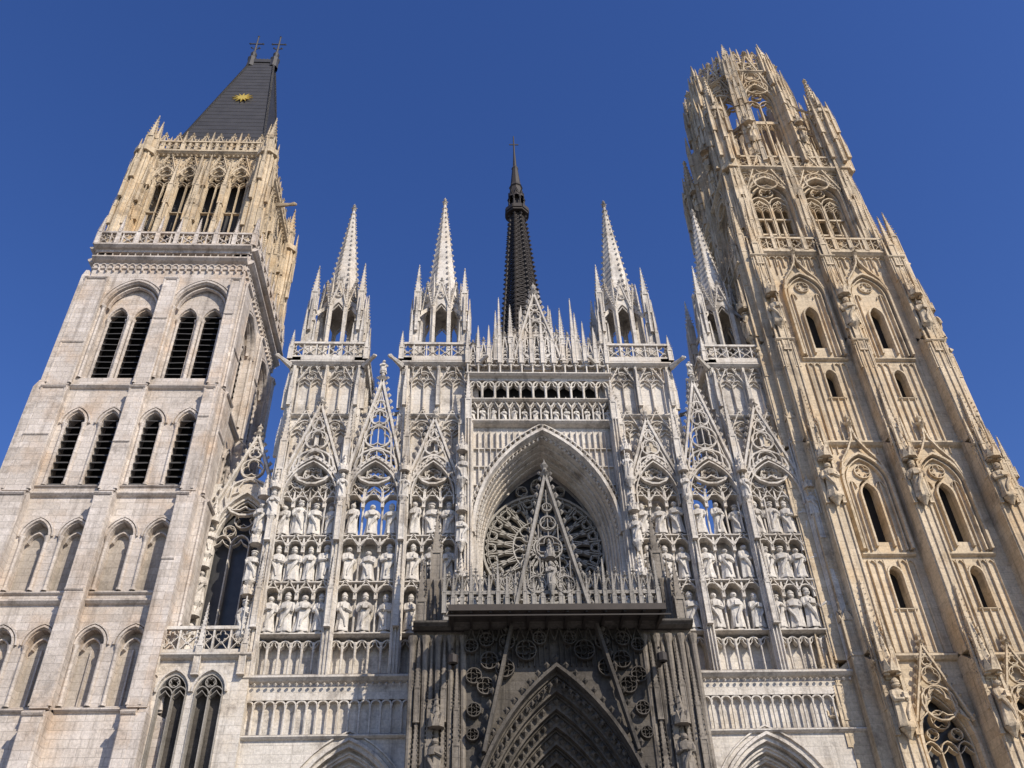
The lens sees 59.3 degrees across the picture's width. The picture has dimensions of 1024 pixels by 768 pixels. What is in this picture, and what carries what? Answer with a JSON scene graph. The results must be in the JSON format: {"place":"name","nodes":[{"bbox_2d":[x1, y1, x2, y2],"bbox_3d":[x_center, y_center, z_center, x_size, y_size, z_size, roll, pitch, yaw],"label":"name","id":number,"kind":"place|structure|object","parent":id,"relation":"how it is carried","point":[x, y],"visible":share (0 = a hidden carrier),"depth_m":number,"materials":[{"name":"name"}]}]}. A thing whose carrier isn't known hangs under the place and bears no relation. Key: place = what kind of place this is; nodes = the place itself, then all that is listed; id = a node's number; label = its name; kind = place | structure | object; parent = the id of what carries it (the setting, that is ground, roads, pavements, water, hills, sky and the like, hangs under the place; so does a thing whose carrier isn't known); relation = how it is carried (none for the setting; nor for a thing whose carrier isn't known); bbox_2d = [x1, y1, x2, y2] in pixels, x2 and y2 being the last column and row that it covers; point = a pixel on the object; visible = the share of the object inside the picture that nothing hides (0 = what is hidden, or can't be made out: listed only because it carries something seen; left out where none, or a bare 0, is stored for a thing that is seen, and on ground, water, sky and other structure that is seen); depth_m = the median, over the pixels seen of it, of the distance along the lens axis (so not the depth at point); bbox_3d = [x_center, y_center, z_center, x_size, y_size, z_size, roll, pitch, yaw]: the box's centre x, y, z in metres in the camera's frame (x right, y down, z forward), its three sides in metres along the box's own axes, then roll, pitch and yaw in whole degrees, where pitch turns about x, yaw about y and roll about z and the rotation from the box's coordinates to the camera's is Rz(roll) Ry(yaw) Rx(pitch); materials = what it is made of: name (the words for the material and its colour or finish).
{"place":"outdoors","nodes":[
{"label":"outdoors","id":0,"kind":"place"},
{"bbox_2d":[0,216,284,767],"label":"tower","id":1,"kind":"structure","parent":0,"point":[147,406],"depth_m":44.29,"materials":[{"name":"stone"}]},
{"bbox_2d":[103,116,298,330],"bbox_3d":[-20.547,-10.759,62.880,10.336,15.328,10.273,0,-39,-3],"label":"tower belfry","id":2,"kind":"object","parent":1,"relation":"on","point":[230,186],"visible":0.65,"depth_m":60.35,"materials":[{"name":"stone"}]},
{"bbox_2d":[169,36,286,178],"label":"tower roof lead","id":3,"kind":"object","parent":2,"relation":"on","point":[228,117],"visible":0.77,"depth_m":69.19,"materials":[{"name":"grey metal"}]},
{"bbox_2d":[232,94,252,101],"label":"sun ornament","id":4,"kind":"object","parent":3,"relation":"attached to","point":[243,97],"visible":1,"depth_m":70.01,"materials":[{"name":"gold metal"}]},
{"bbox_2d":[0,0,1023,534],"label":"sky","id":5,"kind":"structure","parent":0,"point":[392,110],"materials":[{"name":"blue"}]},
{"bbox_2d":[712,209,1023,767],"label":"tower","id":6,"kind":"structure","parent":0,"point":[871,405],"depth_m":45.06,"materials":[{"name":"beige stone"}]},
{"bbox_2d":[699,137,882,280],"bbox_3d":[19.129,-10.172,64.655,9.799,12.991,9.799,0,-39,-3],"label":"tower belfry","id":7,"kind":"object","parent":6,"relation":"on","point":[834,205],"visible":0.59,"depth_m":61.94,"materials":[{"name":"beige stone"}]},
{"bbox_2d":[682,44,855,254],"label":"tower crown","id":8,"kind":"object","parent":7,"relation":"on","point":[714,137],"visible":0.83,"depth_m":68.58},
{"bbox_2d":[740,293,1023,728],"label":"tower statues","id":9,"kind":"object","parent":6,"relation":"attached to","point":[901,702],"visible":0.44,"depth_m":44.15,"materials":[{"name":"beige stone"}]},
{"label":"ground","id":10,"kind":"structure","parent":0,"visible":0},
{"bbox_2d":[140,424,272,767],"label":"link","id":11,"kind":"object","parent":10,"relation":"on","point":[205,691],"visible":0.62,"depth_m":38.33,"materials":[{"name":"white stone"}]},
{"bbox_2d":[234,284,866,767],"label":"facade","id":12,"kind":"structure","parent":10,"relation":"on","point":[326,696],"depth_m":43.09,"materials":[{"name":"white stone"}]},
{"bbox_2d":[234,360,831,636],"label":"facade statues","id":13,"kind":"object","parent":12,"relation":"attached to","point":[304,608],"visible":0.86,"depth_m":42.60,"materials":[{"name":"beige stone"}]},
{"bbox_2d":[483,474,609,603],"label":"rose window","id":14,"kind":"structure","parent":12,"relation":"attached to","point":[526,484],"depth_m":46.61,"materials":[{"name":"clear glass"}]},
{"bbox_2d":[483,474,609,603],"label":"rose window glass","id":15,"kind":"structure","parent":14,"relation":"in","point":[527,483],"depth_m":46.61,"materials":[{"name":"black glass"}]},
{"bbox_2d":[404,460,716,767],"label":"central portal","id":16,"kind":"object","parent":10,"relation":"on","point":[510,699],"visible":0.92,"depth_m":34.86,"materials":[{"name":"grey stone"}]},
{"bbox_2d":[444,603,670,669],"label":"scaffold platform","id":17,"kind":"structure","parent":16,"relation":"on","point":[565,613],"depth_m":35.00,"materials":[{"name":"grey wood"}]},
{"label":"nave","id":18,"kind":"object","parent":10,"relation":"on","visible":0},
{"bbox_2d":[497,136,552,344],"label":"crossing spire","id":19,"kind":"structure","parent":18,"relation":"on","point":[520,276],"depth_m":136.46,"materials":[{"name":"metal"}]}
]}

